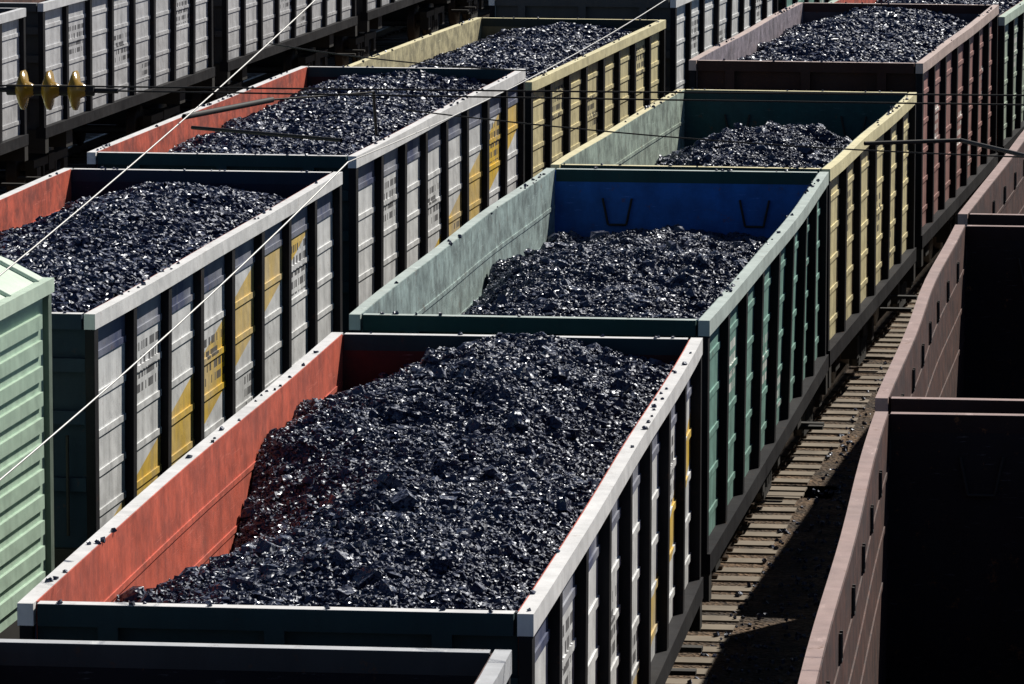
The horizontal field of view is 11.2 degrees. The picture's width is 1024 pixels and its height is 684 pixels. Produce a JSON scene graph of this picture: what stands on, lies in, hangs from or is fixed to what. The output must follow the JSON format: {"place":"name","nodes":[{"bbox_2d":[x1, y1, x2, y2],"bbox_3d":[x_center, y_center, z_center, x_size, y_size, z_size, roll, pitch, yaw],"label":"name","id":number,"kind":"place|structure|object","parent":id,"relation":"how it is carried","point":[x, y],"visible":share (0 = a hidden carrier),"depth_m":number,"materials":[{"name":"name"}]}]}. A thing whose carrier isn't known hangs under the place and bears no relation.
{"place":"outdoors","nodes":[
{"label":"outdoors","id":0,"kind":"place"},
{"bbox_2d":[0,0,488,194],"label":"track","id":1,"kind":"structure","parent":0,"point":[388,37],"depth_m":116.10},
{"bbox_2d":[0,8,28,185],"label":"gondola","id":2,"kind":"object","parent":1,"relation":"on","point":[14,139],"visible":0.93,"depth_m":85.36,"materials":[{"name":"paint"}]},
{"bbox_2d":[0,0,214,191],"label":"gondola","id":3,"kind":"object","parent":1,"relation":"on","point":[131,42],"visible":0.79,"depth_m":91.84,"materials":[{"name":"paint"}]},
{"bbox_2d":[116,0,357,124],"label":"gondola","id":4,"kind":"object","parent":1,"relation":"on","point":[244,31],"visible":0.4,"depth_m":105.60,"materials":[{"name":"paint"}]},
{"bbox_2d":[297,0,468,66],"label":"gondola","id":5,"kind":"object","parent":1,"relation":"on","point":[427,18],"visible":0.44,"depth_m":117.86,"materials":[{"name":"paint"}]},
{"bbox_2d":[393,0,482,26],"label":"gondola","id":6,"kind":"object","parent":1,"relation":"on","point":[472,6],"visible":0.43,"depth_m":130.09,"materials":[{"name":"paint"}]},
{"bbox_2d":[0,0,1023,480],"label":"overhead line","id":7,"kind":"object","parent":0,"point":[48,90],"visible":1,"depth_m":33.41,"materials":[{"name":"black metal"}]},
{"bbox_2d":[665,247,942,683],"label":"track","id":8,"kind":"structure","parent":0,"point":[801,469],"depth_m":56.16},
{"bbox_2d":[0,639,511,683],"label":"gondola","id":9,"kind":"object","parent":8,"relation":"on","point":[27,661],"visible":1,"depth_m":30.85,"materials":[{"name":"paint"}]},
{"bbox_2d":[17,332,702,683],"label":"gondola","id":10,"kind":"object","parent":8,"relation":"on","point":[616,597],"visible":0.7,"depth_m":37.41,"materials":[{"name":"paint"}]},
{"bbox_2d":[45,331,691,612],"bbox_3d":[-0.704,1.196,38.524,3.215,1.173,13.004,1,8,7],"label":"coal","id":11,"kind":"object","parent":10,"relation":"on","point":[467,475],"visible":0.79,"depth_m":39.58,"materials":[{"name":"black stone"}]},
{"bbox_2d":[349,168,828,651],"bbox_3d":[1.056,0.659,52.800,3.317,3.505,14.495,1,8,8],"label":"gondola","id":12,"kind":"object","parent":8,"relation":"on","point":[760,329],"visible":0.43,"depth_m":53.04,"materials":[{"name":"paint"}]},
{"bbox_2d":[380,166,819,319],"bbox_3d":[1.066,-0.542,52.644,3.208,1.158,13.302,1,8,8],"label":"coal","id":13,"kind":"object","parent":12,"relation":"on","point":[677,271],"visible":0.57,"depth_m":51.30,"materials":[{"name":"black stone"}]},
{"bbox_2d":[551,89,916,435],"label":"gondola","id":14,"kind":"object","parent":8,"relation":"on","point":[871,254],"visible":0.45,"depth_m":66.10,"materials":[{"name":"paint"}]},
{"bbox_2d":[563,87,908,168],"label":"coal","id":15,"kind":"object","parent":14,"relation":"on","point":[697,153],"visible":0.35,"depth_m":65.28,"materials":[{"name":"black stone"}]},
{"bbox_2d":[687,345,898,683],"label":"spilled coal","id":16,"kind":"object","parent":8,"relation":"on","point":[831,492],"visible":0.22,"depth_m":53.66,"materials":[{"name":"black stone"}]},
{"bbox_2d":[689,2,998,325],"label":"gondola","id":17,"kind":"object","parent":8,"relation":"on","point":[964,60],"visible":0.38,"depth_m":74.36,"materials":[{"name":"paint"}]},
{"bbox_2d":[715,2,991,62],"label":"coal","id":18,"kind":"object","parent":17,"relation":"on","point":[881,34],"visible":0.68,"depth_m":77.51,"materials":[{"name":"black stone"}]},
{"bbox_2d":[828,0,1023,207],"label":"gondola","id":19,"kind":"object","parent":8,"relation":"on","point":[1010,80],"visible":0.14,"depth_m":85.41,"materials":[{"name":"paint"}]},
{"bbox_2d":[826,0,1021,16],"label":"coal","id":20,"kind":"object","parent":19,"relation":"on","point":[1005,5],"visible":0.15,"depth_m":88.28,"materials":[{"name":"black stone"}]},
{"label":"track","id":21,"kind":"structure","parent":0,"visible":0},
{"bbox_2d":[0,256,54,638],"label":"boxcar","id":22,"kind":"object","parent":21,"relation":"on","point":[27,564],"visible":0.88,"depth_m":43.78,"materials":[{"name":"paint"}]},
{"bbox_2d":[0,168,342,567],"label":"gondola","id":23,"kind":"object","parent":21,"relation":"on","point":[266,315],"visible":0.46,"depth_m":51.15,"materials":[{"name":"paint"}]},
{"bbox_2d":[0,166,317,313],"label":"coal","id":24,"kind":"object","parent":23,"relation":"on","point":[96,251],"visible":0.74,"depth_m":53.91,"materials":[{"name":"black stone"}]},
{"bbox_2d":[87,66,525,334],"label":"gondola","id":25,"kind":"object","parent":21,"relation":"on","point":[407,202],"visible":0.27,"depth_m":65.42,"materials":[{"name":"paint"}]},
{"bbox_2d":[96,65,506,155],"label":"coal","id":26,"kind":"object","parent":25,"relation":"on","point":[349,120],"visible":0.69,"depth_m":67.09,"materials":[{"name":"black stone"}]},
{"bbox_2d":[345,17,665,182],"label":"gondola","id":27,"kind":"object","parent":21,"relation":"on","point":[634,60],"visible":0.24,"depth_m":81.27,"materials":[{"name":"paint"}]},
{"bbox_2d":[346,16,658,81],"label":"coal","id":28,"kind":"object","parent":27,"relation":"on","point":[538,49],"visible":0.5,"depth_m":82.09,"materials":[{"name":"black stone"}]},
{"bbox_2d":[489,0,777,95],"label":"gondola","id":29,"kind":"object","parent":21,"relation":"on","point":[693,28],"visible":0.14,"depth_m":88.51,"materials":[{"name":"paint"}]},
{"bbox_2d":[778,0,831,10],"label":"gondola","id":30,"kind":"object","parent":21,"relation":"on","point":[782,4],"visible":0.02,"depth_m":103.12,"materials":[{"name":"paint"}]},
{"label":"track","id":31,"kind":"structure","parent":0,"visible":0},
{"bbox_2d":[798,411,1023,683],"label":"gondola","id":32,"kind":"object","parent":31,"relation":"on","point":[925,583],"visible":1,"depth_m":40.28,"materials":[{"name":"paint"}]},
{"bbox_2d":[875,225,1023,414],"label":"gondola","id":33,"kind":"object","parent":31,"relation":"on","point":[960,349],"visible":0.46,"depth_m":53.09,"materials":[{"name":"paint"}]},
{"bbox_2d":[958,130,1023,226],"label":"gondola","id":34,"kind":"object","parent":31,"relation":"on","point":[997,198],"visible":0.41,"depth_m":58.44,"materials":[{"name":"paint"}]}
]}

